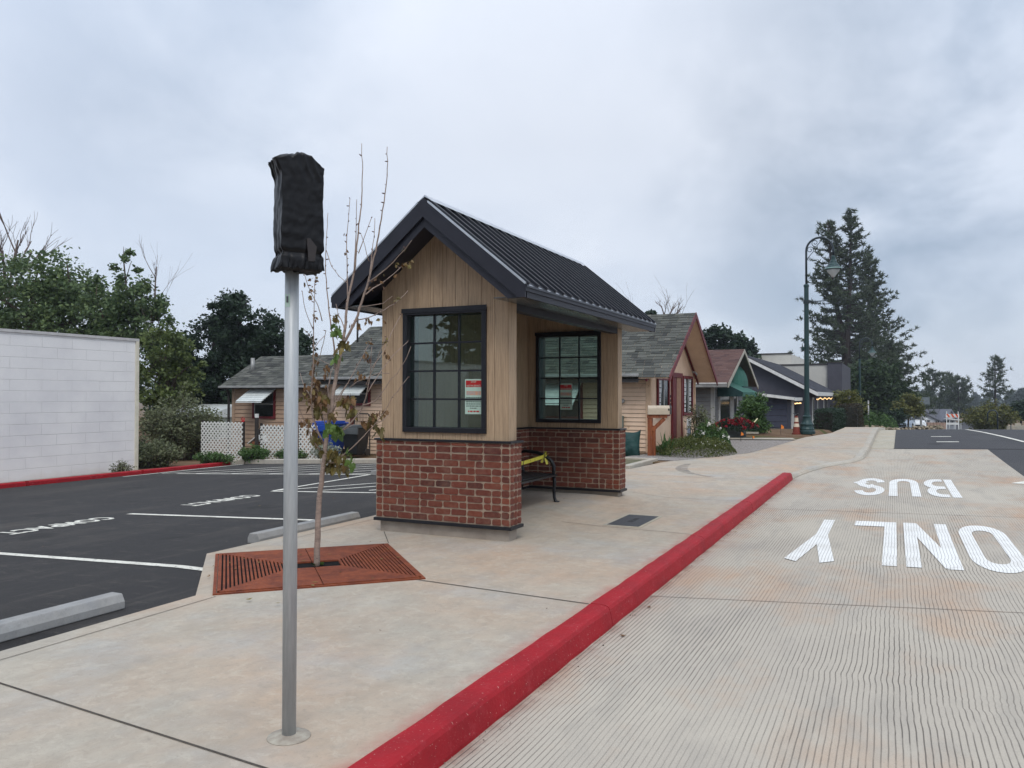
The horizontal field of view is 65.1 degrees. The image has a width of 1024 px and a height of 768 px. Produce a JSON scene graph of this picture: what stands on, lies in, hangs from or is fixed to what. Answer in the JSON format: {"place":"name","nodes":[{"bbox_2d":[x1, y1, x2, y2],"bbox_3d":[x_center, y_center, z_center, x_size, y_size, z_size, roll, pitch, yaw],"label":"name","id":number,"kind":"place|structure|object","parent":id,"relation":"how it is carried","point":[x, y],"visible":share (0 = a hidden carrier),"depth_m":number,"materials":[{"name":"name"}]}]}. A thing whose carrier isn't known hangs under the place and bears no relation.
{"place":"outdoors","nodes":[
{"label":"outdoors","id":0,"kind":"place"},
{"bbox_2d":[0,463,646,650],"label":"parking lot","id":1,"kind":"structure","parent":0,"point":[29,584],"depth_m":10.35,"materials":[{"name":"asphalt"}]},
{"bbox_2d":[0,517,113,534],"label":"parking marking","id":2,"kind":"object","parent":1,"relation":"on","point":[61,525],"visible":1,"depth_m":10.65,"materials":[{"name":"paint"}]},
{"bbox_2d":[0,592,124,642],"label":"wheel stop","id":3,"kind":"object","parent":1,"relation":"on","point":[14,627],"visible":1,"depth_m":5.48,"materials":[{"name":"concrete"}]},
{"bbox_2d":[0,464,375,570],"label":"parking marking","id":4,"kind":"object","parent":1,"relation":"on","point":[123,562],"visible":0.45,"depth_m":10.41,"materials":[{"name":"paint"}]},
{"bbox_2d":[189,495,259,505],"bbox_3d":[-4.812,1.928,13.330,0.420,0.017,1.520,0,-1,25],"label":"parking marking","id":5,"kind":"object","parent":1,"relation":"on","point":[230,498],"visible":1,"depth_m":13.44,"materials":[{"name":"paint"}]},
{"bbox_2d":[248,512,359,542],"bbox_3d":[-2.383,1.668,9.409,0.170,0.110,1.800,0,-1,25],"label":"wheel stop","id":6,"kind":"object","parent":1,"relation":"on","point":[262,535],"visible":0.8,"depth_m":9.27,"materials":[{"name":"concrete"}]},
{"bbox_2d":[0,427,873,767],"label":"sidewalk","id":7,"kind":"structure","parent":0,"point":[380,663],"depth_m":5.09,"materials":[{"name":"concrete"}]},
{"bbox_2d":[267,271,310,745],"bbox_3d":[-1.013,0.364,3.671,0.196,2.680,0.196,0,-1,25],"label":"sign pole","id":8,"kind":"object","parent":7,"relation":"on","point":[289,733],"visible":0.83,"depth_m":3.64,"materials":[{"name":"metal"}]},
{"bbox_2d":[268,152,324,275],"bbox_3d":[-0.979,-0.774,3.632,0.233,0.539,0.153,1,-1,-30],"label":"covered sign","id":9,"kind":"object","parent":8,"relation":"attached to","point":[298,220],"visible":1,"depth_m":3.58,"materials":[{"name":"black plastic"}]},
{"bbox_2d":[213,543,425,595],"bbox_3d":[-1.810,1.674,7.308,1.690,0.069,1.690,0,-1,-20],"label":"tree grate","id":10,"kind":"object","parent":7,"relation":"on","point":[359,564],"visible":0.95,"depth_m":7.12,"materials":[{"name":"metal"}]},
{"bbox_2d":[298,143,413,565],"bbox_3d":[-1.455,-0.269,7.163,1.153,3.942,1.039,0,-1,-6],"label":"young maple","id":11,"kind":"object","parent":10,"relation":"in","point":[320,401],"visible":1,"depth_m":7.27,"materials":[{"name":"brown plant"}]},
{"bbox_2d":[0,428,863,767],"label":"control joint","id":12,"kind":"object","parent":7,"relation":"on","point":[200,746],"visible":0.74,"depth_m":4.01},
{"bbox_2d":[331,195,655,541],"bbox_3d":[0.095,-0.092,10.762,2.454,3.811,4.907,0,-1,25],"label":"bus shelter","id":13,"kind":"object","parent":7,"relation":"on","point":[492,307],"visible":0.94,"depth_m":9.12,"materials":[{"name":"wood"}]},
{"bbox_2d":[401,305,486,433],"bbox_3d":[-0.712,-0.156,9.015,1.086,1.396,0.273,0,-1,25],"label":"window","id":14,"kind":"structure","parent":13,"relation":"in","point":[410,388],"depth_m":9.04,"materials":[{"name":"black metal"}]},
{"bbox_2d":[465,379,480,413],"bbox_3d":[-0.422,0.139,8.823,0.215,0.385,0.003,0,-1,25],"label":"notice","id":15,"kind":"object","parent":13,"relation":"attached to","point":[472,388],"visible":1,"depth_m":8.83,"materials":[{"name":"paper"}]},
{"bbox_2d":[560,384,571,409],"bbox_3d":[0.832,0.195,12.388,0.210,0.400,0.003,0,-1,25],"label":"notice","id":16,"kind":"object","parent":13,"relation":"attached to","point":[565,392],"visible":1,"depth_m":12.39,"materials":[{"name":"paper"}]},
{"bbox_2d":[535,331,600,422],"bbox_3d":[0.903,-0.102,12.408,1.086,1.396,0.273,0,-1,25],"label":"window","id":17,"kind":"structure","parent":13,"relation":"in","point":[540,337],"depth_m":12.41,"materials":[{"name":"black metal"}]},
{"bbox_2d":[521,449,559,501],"bbox_3d":[-0.040,1.283,10.636,0.756,0.823,1.876,0,-1,25],"label":"park bench","id":18,"kind":"object","parent":7,"relation":"on","point":[527,477],"visible":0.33,"depth_m":11.29,"materials":[{"name":"black paint"}]},
{"bbox_2d":[521,451,547,464],"bbox_3d":[0.103,1.031,10.584,0.129,0.187,1.804,0,-1,25],"label":"caution tape","id":19,"kind":"object","parent":18,"relation":"attached to","point":[543,456],"visible":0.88,"depth_m":11.13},
{"bbox_2d":[348,472,792,767],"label":"kerb","id":20,"kind":"structure","parent":7,"relation":"on","point":[442,733],"depth_m":4.75,"materials":[{"name":"red paint"}]},
{"bbox_2d":[603,514,662,527],"bbox_3d":[1.515,1.699,10.001,0.470,0.008,1.020,0,-1,25],"label":"utility cover","id":21,"kind":"object","parent":7,"relation":"on","point":[634,520],"visible":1,"depth_m":9.97,"materials":[{"name":"metal"}]},
{"bbox_2d":[786,427,884,478],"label":"kerb","id":22,"kind":"structure","parent":7,"relation":"on","point":[864,451],"depth_m":19.92,"materials":[{"name":"concrete"}]},
{"bbox_2d":[863,409,898,427],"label":"bush","id":23,"kind":"object","parent":7,"relation":"on","point":[884,421],"visible":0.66,"depth_m":57.44,"materials":[{"name":"green plant"}]},
{"bbox_2d":[0,0,1023,401],"label":"sky","id":24,"kind":"structure","parent":0,"point":[702,146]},
{"bbox_2d":[6,402,1023,482],"bbox_3d":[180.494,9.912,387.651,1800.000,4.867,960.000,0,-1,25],"label":"ground","id":25,"kind":"structure","parent":0,"point":[780,433],"depth_m":28.02,"materials":[{"name":"soil"}]},
{"bbox_2d":[0,213,67,306],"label":"bare tree","id":26,"kind":"object","parent":25,"relation":"on","point":[15,249],"visible":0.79,"depth_m":35.97,"materials":[{"name":"brown plant"}]},
{"bbox_2d":[0,245,118,334],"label":"leafy tree","id":27,"kind":"object","parent":25,"relation":"on","point":[51,294],"visible":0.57,"depth_m":31.70,"materials":[{"name":"green plant"}]},
{"bbox_2d":[0,328,138,482],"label":"block building","id":28,"kind":"structure","parent":25,"relation":"on","point":[69,404],"depth_m":20.38,"materials":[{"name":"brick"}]},
{"bbox_2d":[0,462,229,488],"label":"kerb","id":29,"kind":"structure","parent":25,"relation":"on","point":[77,478],"depth_m":19.97,"materials":[{"name":"red paint"}]},
{"bbox_2d":[108,460,136,471],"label":"weed","id":30,"kind":"object","parent":25,"relation":"on","point":[119,466],"visible":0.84,"depth_m":20.91,"materials":[{"name":"green plant"}]},
{"bbox_2d":[65,247,184,399],"bbox_3d":[-14.962,-1.099,30.840,4.294,8.455,3.599,0,-1,-2],"label":"leafy tree","id":31,"kind":"object","parent":25,"relation":"on","point":[121,309],"visible":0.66,"depth_m":30.59,"materials":[{"name":"green plant"}]},
{"bbox_2d":[138,435,188,467],"bbox_3d":[-10.365,1.988,23.209,2.249,1.063,1.805,0,-1,25],"label":"shrub","id":32,"kind":"object","parent":25,"relation":"on","point":[154,454],"visible":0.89,"depth_m":22.92,"materials":[{"name":"green plant"}]},
{"bbox_2d":[138,234,193,377],"bbox_3d":[-13.961,-1.679,31.756,1.749,8.703,4.705,0,-1,-2],"label":"bare tree","id":33,"kind":"object","parent":25,"relation":"on","point":[156,272],"visible":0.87,"depth_m":31.43,"materials":[{"name":"brown plant"}]},
{"bbox_2d":[136,321,208,412],"bbox_3d":[-12.710,0.349,29.293,3.004,5.342,2.687,1,-1,-27],"label":"leafy tree","id":34,"kind":"object","parent":25,"relation":"on","point":[160,365],"visible":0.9,"depth_m":29.15,"materials":[{"name":"green plant"}]},
{"bbox_2d":[139,381,228,460],"bbox_3d":[-11.241,1.251,27.209,4.041,2.843,2.353,0,-1,25],"label":"shrub","id":35,"kind":"object","parent":25,"relation":"on","point":[181,428],"visible":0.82,"depth_m":26.76,"materials":[{"name":"green plant"}]},
{"bbox_2d":[176,404,231,438],"bbox_3d":[-14.246,2.041,38.533,2.900,2.150,4.600,0,-1,25],"label":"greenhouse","id":36,"kind":"object","parent":25,"relation":"on","point":[222,408],"visible":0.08,"depth_m":37.49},
{"bbox_2d":[189,450,237,464],"bbox_3d":[-8.794,2.209,23.619,1.506,0.537,0.924,0,-1,25],"label":"shrub","id":37,"kind":"object","parent":25,"relation":"on","point":[212,457],"visible":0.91,"depth_m":23.47,"materials":[{"name":"green plant"}]},
{"bbox_2d":[201,420,244,460],"bbox_3d":[-9.117,1.867,25.286,1.780,1.430,0.095,0,-1,25],"label":"lattice panel","id":38,"kind":"object","parent":25,"relation":"on","point":[204,437],"visible":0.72,"depth_m":25.22,"materials":[{"name":"wood"}]},
{"bbox_2d":[140,288,320,432],"bbox_3d":[-13.987,-0.978,39.912,8.990,7.801,4.987,0,-1,7],"label":"oak tree","id":39,"kind":"object","parent":25,"relation":"on","point":[233,339],"visible":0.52,"depth_m":38.99,"materials":[{"name":"green plant"}]},
{"bbox_2d":[237,443,271,462],"bbox_3d":[-7.735,2.108,24.104,1.182,0.690,0.844,0,-1,25],"label":"shrub","id":40,"kind":"object","parent":25,"relation":"on","point":[251,453],"visible":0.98,"depth_m":23.94,"materials":[{"name":"green plant"}]},
{"bbox_2d":[255,414,258,447],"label":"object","id":41,"kind":"object","parent":25,"relation":"on","point":[256,429],"visible":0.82,"depth_m":24.58,"materials":[{"name":"black paint"}]},
{"bbox_2d":[260,423,283,458],"bbox_3d":[-7.071,1.856,24.367,1.495,1.310,0.095,0,-1,25],"label":"lattice panel","id":42,"kind":"object","parent":25,"relation":"on","point":[262,430],"visible":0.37,"depth_m":24.44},
{"bbox_2d":[272,449,308,458],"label":"shrub","id":43,"kind":"object","parent":25,"relation":"on","point":[279,454],"visible":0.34,"depth_m":23.90,"materials":[{"name":"green plant"}]},
{"bbox_2d":[230,458,375,464],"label":"kerb","id":44,"kind":"structure","parent":25,"relation":"on","point":[310,461],"depth_m":23.19,"materials":[{"name":"concrete"}]},
{"bbox_2d":[298,424,317,458],"bbox_3d":[-6.060,1.805,23.920,0.745,1.300,0.095,0,-1,25],"label":"lattice panel","id":45,"kind":"object","parent":25,"relation":"on","point":[300,444],"visible":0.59,"depth_m":23.92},
{"bbox_2d":[309,442,341,458],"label":"shrub","id":46,"kind":"object","parent":25,"relation":"on","point":[328,448],"visible":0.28,"depth_m":23.73,"materials":[{"name":"grey plant"}]},
{"bbox_2d":[312,421,348,454],"bbox_3d":[-5.570,1.676,24.655,0.763,1.080,0.859,0,-1,25],"label":"wheelie bin","id":47,"kind":"object","parent":25,"relation":"on","point":[321,426],"visible":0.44,"depth_m":24.42,"materials":[{"name":"blue plastic"}]},
{"bbox_2d":[340,425,369,455],"bbox_3d":[-4.756,1.715,24.434,0.662,0.938,0.745,0,-1,25],"label":"wheelie bin","id":48,"kind":"object","parent":25,"relation":"on","point":[353,435],"visible":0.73,"depth_m":24.19,"materials":[{"name":"black plastic"}]},
{"bbox_2d":[350,405,369,455],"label":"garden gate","id":49,"kind":"structure","parent":25,"relation":"on","point":[351,419],"depth_m":25.07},
{"bbox_2d":[218,312,717,453],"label":"house","id":50,"kind":"structure","parent":25,"relation":"on","point":[668,361],"depth_m":24.66,"materials":[{"name":"beige paint"}]},
{"bbox_2d":[252,389,275,418],"bbox_3d":[-8.808,0.711,28.508,1.050,1.040,0.055,0,-1,25],"label":"window","id":51,"kind":"structure","parent":50,"relation":"in","point":[266,409],"depth_m":28.43,"materials":[{"name":"glass"}]},
{"bbox_2d":[347,384,370,405],"bbox_3d":[-4.924,0.315,25.796,0.900,0.760,0.055,0,-1,25],"label":"window","id":52,"kind":"structure","parent":50,"relation":"in","point":[360,398],"depth_m":25.71,"materials":[{"name":"glass"}]},
{"bbox_2d":[545,383,582,418],"bbox_3d":[1.306,0.449,22.827,1.500,1.100,0.055,0,-1,25],"label":"window","id":53,"kind":"structure","parent":50,"relation":"in","point":[551,411],"depth_m":22.68,"materials":[{"name":"glass"}]},
{"bbox_2d":[657,378,669,415],"bbox_3d":[4.310,0.363,22.841,0.055,1.120,1.270,0,-1,25],"label":"window","id":54,"kind":"structure","parent":50,"relation":"in","point":[663,385],"depth_m":22.79,"materials":[{"name":"glass"}]},
{"bbox_2d":[674,377,676,439],"bbox_3d":[4.862,0.887,24.011,0.020,2.169,0.429,0,-1,25],"label":"door","id":55,"kind":"structure","parent":50,"relation":"in","point":[675,379],"depth_m":24.07,"materials":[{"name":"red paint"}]},
{"bbox_2d":[677,378,680,437],"bbox_3d":[5.073,0.894,24.442,0.030,2.169,0.528,0,-1,25],"label":"screen door","id":56,"kind":"structure","parent":50,"relation":"in","point":[678,379],"depth_m":24.43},
{"bbox_2d":[683,376,692,415],"bbox_3d":[5.589,0.371,25.528,0.055,1.250,1.320,0,-1,25],"label":"window","id":57,"kind":"structure","parent":50,"relation":"in","point":[687,380],"depth_m":25.49,"materials":[{"name":"glass"}]},
{"bbox_2d":[625,430,640,455],"bbox_3d":[2.900,1.513,20.742,0.889,0.685,0.319,0,-1,25],"label":"pipe cover","id":58,"kind":"object","parent":25,"relation":"on","point":[632,443],"visible":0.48,"depth_m":20.55,"materials":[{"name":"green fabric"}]},
{"bbox_2d":[625,457,657,468],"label":"kerb","id":59,"kind":"structure","parent":25,"relation":"on","point":[646,461],"depth_m":18.29,"materials":[{"name":"concrete"}]},
{"bbox_2d":[616,280,694,313],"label":"bare tree","id":60,"kind":"object","parent":25,"relation":"on","point":[678,311],"visible":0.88,"depth_m":54.72,"materials":[{"name":"brown plant"}]},
{"bbox_2d":[684,404,714,437],"bbox_3d":[5.610,1.238,24.013,0.928,1.368,1.237,0,-1,25],"label":"shrub","id":61,"kind":"object","parent":25,"relation":"on","point":[702,415],"visible":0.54,"depth_m":23.93,"materials":[{"name":"green plant"}]},
{"bbox_2d":[626,439,793,460],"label":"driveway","id":62,"kind":"structure","parent":25,"relation":"on","point":[741,446],"depth_m":22.21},
{"bbox_2d":[647,405,671,455],"bbox_3d":[3.755,1.207,20.489,0.611,1.319,0.203,0,-1,6],"label":"mailbox","id":63,"kind":"object","parent":62,"relation":"on","point":[660,411],"visible":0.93,"depth_m":20.45,"materials":[{"name":"brown"}]},
{"bbox_2d":[656,433,676,454],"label":"strappy plant","id":64,"kind":"object","parent":62,"relation":"on","point":[664,443],"visible":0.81,"depth_m":20.51,"materials":[{"name":"green plant"}]},
{"bbox_2d":[656,433,736,456],"bbox_3d":[4.809,1.584,21.301,2.235,0.548,3.228,0,-1,25],"label":"flower bed","id":65,"kind":"object","parent":62,"relation":"on","point":[698,444],"visible":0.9,"depth_m":20.56,"materials":[{"name":"green plant"}]},
{"bbox_2d":[691,419,730,443],"bbox_3d":[5.749,1.430,23.400,1.284,0.844,1.646,0,-1,25],"label":"rose bush","id":66,"kind":"object","parent":25,"relation":"on","point":[717,432],"visible":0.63,"depth_m":23.13,"materials":[{"name":"green plant"}]},
{"bbox_2d":[696,349,757,423],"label":"shop","id":67,"kind":"structure","parent":25,"relation":"on","point":[735,376],"depth_m":31.90,"materials":[{"name":"grey paint"}]},
{"bbox_2d":[718,396,730,420],"bbox_3d":[8.628,1.007,32.533,0.055,1.400,2.400,0,-1,25],"label":"window","id":68,"kind":"structure","parent":67,"relation":"in","point":[724,406],"depth_m":32.46,"materials":[{"name":"glass"}]},
{"bbox_2d":[702,322,761,358],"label":"oak tree","id":69,"kind":"object","parent":25,"relation":"on","point":[713,334],"visible":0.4,"depth_m":61.24,"materials":[{"name":"green plant"}]},
{"bbox_2d":[733,391,772,432],"bbox_3d":[8.759,1.236,29.219,1.452,1.950,1.285,0,-1,25],"label":"bush","id":70,"kind":"object","parent":25,"relation":"on","point":[753,409],"visible":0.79,"depth_m":29.03,"materials":[{"name":"green plant"}]},
{"bbox_2d":[742,392,802,428],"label":"lean to","id":71,"kind":"object","parent":25,"relation":"on","point":[780,413],"visible":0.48,"depth_m":40.29,"materials":[{"name":"grey paint"}]},
{"bbox_2d":[742,355,837,426],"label":"hall","id":72,"kind":"structure","parent":25,"relation":"on","point":[774,378],"depth_m":43.48,"materials":[{"name":"grey"}]},
{"bbox_2d":[792,413,800,434],"bbox_3d":[10.162,1.418,28.695,0.300,0.768,0.292,0,-1,25],"label":"traffic delineator","id":73,"kind":"object","parent":25,"relation":"on","point":[796,429],"visible":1,"depth_m":28.62,"materials":[{"name":"orange plastic"}]},
{"bbox_2d":[754,353,850,407],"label":"flat roof hall","id":74,"kind":"structure","parent":25,"relation":"on","point":[834,376],"depth_m":58.02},
{"bbox_2d":[800,236,841,433],"bbox_3d":[10.959,-1.740,28.554,1.472,7.038,0.575,0,-1,25],"label":"street lamp","id":75,"kind":"object","parent":25,"relation":"on","point":[833,267],"visible":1,"depth_m":28.66,"materials":[{"name":"metal"}]},
{"bbox_2d":[813,406,847,431],"bbox_3d":[15.089,1.704,38.120,1.179,1.267,3.799,0,-1,30],"label":"hedge","id":76,"kind":"object","parent":25,"relation":"on","point":[830,418],"visible":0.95,"depth_m":36.73,"materials":[{"name":"green plant"}]},
{"bbox_2d":[788,207,906,382],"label":"pine tree","id":77,"kind":"object","parent":25,"relation":"on","point":[841,331],"visible":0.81,"depth_m":99.77,"materials":[{"name":"green plant"}]},
{"bbox_2d":[830,389,870,412],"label":"young tree","id":78,"kind":"object","parent":25,"relation":"on","point":[840,397],"visible":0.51,"depth_m":51.73,"materials":[{"name":"green plant"}]},
{"bbox_2d":[837,403,864,426],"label":"hedge","id":79,"kind":"object","parent":25,"relation":"on","point":[854,412],"visible":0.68,"depth_m":42.54,"materials":[{"name":"green plant"}]},
{"bbox_2d":[858,338,875,397],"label":"street lamp","id":80,"kind":"object","parent":25,"relation":"on","point":[872,352],"visible":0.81,"depth_m":62.83,"materials":[{"name":"metal"}]},
{"bbox_2d":[820,253,940,408],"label":"pine tree","id":81,"kind":"object","parent":25,"relation":"on","point":[876,288],"visible":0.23,"depth_m":106.74,"materials":[{"name":"green plant"}]},
{"bbox_2d":[850,355,924,420],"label":"broadleaf tree","id":82,"kind":"object","parent":25,"relation":"on","point":[882,389],"visible":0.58,"depth_m":78.54,"materials":[{"name":"green plant"}]},
{"bbox_2d":[880,408,910,426],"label":"young tree","id":83,"kind":"object","parent":25,"relation":"on","point":[898,416],"visible":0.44,"depth_m":63.52,"materials":[{"name":"green plant"}]},
{"bbox_2d":[873,339,936,415],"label":"pine tree","id":84,"kind":"object","parent":25,"relation":"on","point":[887,347],"visible":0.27,"depth_m":103.09,"materials":[{"name":"green plant"}]},
{"bbox_2d":[890,391,928,427],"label":"young tree","id":85,"kind":"object","parent":25,"relation":"on","point":[912,406],"visible":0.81,"depth_m":65.57,"materials":[{"name":"green plant"}]},
{"bbox_2d":[899,409,960,428],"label":"house","id":86,"kind":"structure","parent":25,"relation":"on","point":[940,416],"depth_m":129.94,"materials":[{"name":"white paint"}]},
{"bbox_2d":[920,368,949,413],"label":"tree","id":87,"kind":"object","parent":25,"relation":"on","point":[936,383],"visible":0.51,"depth_m":169.12,"materials":[{"name":"green plant"}]},
{"bbox_2d":[933,370,966,414],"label":"pine tree","id":88,"kind":"object","parent":25,"relation":"on","point":[941,386],"visible":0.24,"depth_m":177.73,"materials":[{"name":"green plant"}]},
{"bbox_2d":[940,375,974,423],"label":"deciduous tree","id":89,"kind":"object","parent":25,"relation":"on","point":[956,393],"visible":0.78,"depth_m":171.60,"materials":[{"name":"green plant"}]},
{"bbox_2d":[916,389,1013,408],"bbox_3d":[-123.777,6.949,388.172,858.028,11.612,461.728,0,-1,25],"label":"distant wood","id":90,"kind":"object","parent":25,"relation":"on","point":[999,397],"visible":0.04,"depth_m":336.76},
{"bbox_2d":[959,397,1022,428],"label":"shrub","id":91,"kind":"object","parent":25,"relation":"on","point":[976,417],"visible":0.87,"depth_m":71.37,"materials":[{"name":"green plant"}]},
{"bbox_2d":[976,354,1016,407],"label":"pine tree","id":92,"kind":"object","parent":25,"relation":"on","point":[992,372],"visible":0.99,"depth_m":149.80,"materials":[{"name":"green plant"}]},
{"bbox_2d":[1006,423,1023,429],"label":"retaining wall","id":93,"kind":"structure","parent":25,"relation":"on","point":[1016,426],"depth_m":77.83,"materials":[{"name":"concrete"}]},
{"bbox_2d":[1007,387,1023,405],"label":"fir tree","id":94,"kind":"object","parent":25,"relation":"on","point":[1019,393],"visible":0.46,"depth_m":259.78,"materials":[{"name":"green plant"}]},
{"bbox_2d":[1009,399,1023,425],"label":"round tree","id":95,"kind":"object","parent":25,"relation":"on","point":[1018,406],"visible":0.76,"depth_m":79.69,"materials":[{"name":"green plant"}]},
{"bbox_2d":[439,449,1023,767],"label":"bus pad","id":96,"kind":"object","parent":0,"point":[674,678],"visible":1,"depth_m":5.19,"materials":[{"name":"concrete"}]},
{"bbox_2d":[661,508,1023,612],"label":"road joint","id":97,"kind":"object","parent":96,"relation":"on","point":[862,605],"visible":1,"depth_m":6.50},
{"bbox_2d":[785,520,1023,572],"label":"lane marking","id":98,"kind":"object","parent":96,"relation":"on","point":[945,554],"visible":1,"depth_m":8.78,"materials":[{"name":"white paint"}]},
{"bbox_2d":[854,478,962,497],"bbox_3d":[7.128,1.872,14.642,1.705,0.050,3.020,0,-1,25],"label":"lane marking","id":99,"kind":"object","parent":96,"relation":"on","point":[932,489],"visible":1,"depth_m":14.42,"materials":[{"name":"white paint"}]},
{"bbox_2d":[721,427,745,437],"bbox_3d":[7.148,1.652,27.065,0.850,0.350,1.641,-1,-1,41],"label":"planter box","id":100,"kind":"object","parent":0,"point":[733,434],"visible":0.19,"depth_m":26.82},
{"bbox_2d":[714,417,759,431],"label":"red flowers","id":101,"kind":"object","parent":100,"relation":"in","point":[737,423],"visible":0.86,"depth_m":26.20,"materials":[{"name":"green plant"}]},
{"bbox_2d":[894,422,1023,448],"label":"road","id":102,"kind":"structure","parent":0,"point":[962,437],"depth_m":25.93,"materials":[{"name":"asphalt"}]},
{"bbox_2d":[871,430,895,448],"bbox_3d":[21.202,2.748,44.879,0.620,1.377,48.055,0,-1,26],"label":"gutter","id":103,"kind":"object","parent":102,"relation":"on","point":[884,439],"visible":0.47,"depth_m":26.36,"materials":[{"name":"concrete"}]},
{"bbox_2d":[864,425,943,429],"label":"rubble","id":104,"kind":"object","parent":102,"relation":"on","point":[923,427],"visible":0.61,"depth_m":45.84,"materials":[{"name":"stone"}]},
{"bbox_2d":[900,417,915,427],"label":"parked car","id":105,"kind":"object","parent":102,"relation":"on","point":[912,422],"visible":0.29,"depth_m":74.28,"materials":[{"name":"silver metal"}]},
{"bbox_2d":[946,411,958,428],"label":"barricade","id":106,"kind":"object","parent":102,"relation":"on","point":[952,415],"visible":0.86,"depth_m":45.93,"materials":[{"name":"white paint"}]},
{"bbox_2d":[931,429,1023,483],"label":"lane marking","id":107,"kind":"object","parent":102,"relation":"on","point":[1021,482],"visible":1,"depth_m":25.75,"materials":[{"name":"paint"}]},
{"bbox_2d":[988,449,1023,475],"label":"road","id":108,"kind":"structure","parent":0,"point":[1014,459],"depth_m":19.80,"materials":[{"name":"asphalt"}]},
{"bbox_2d":[894,448,1023,449],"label":"road edge","id":109,"kind":"object","parent":108,"relation":"on","point":[947,448],"visible":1,"depth_m":22.65,"materials":[{"name":"concrete"}]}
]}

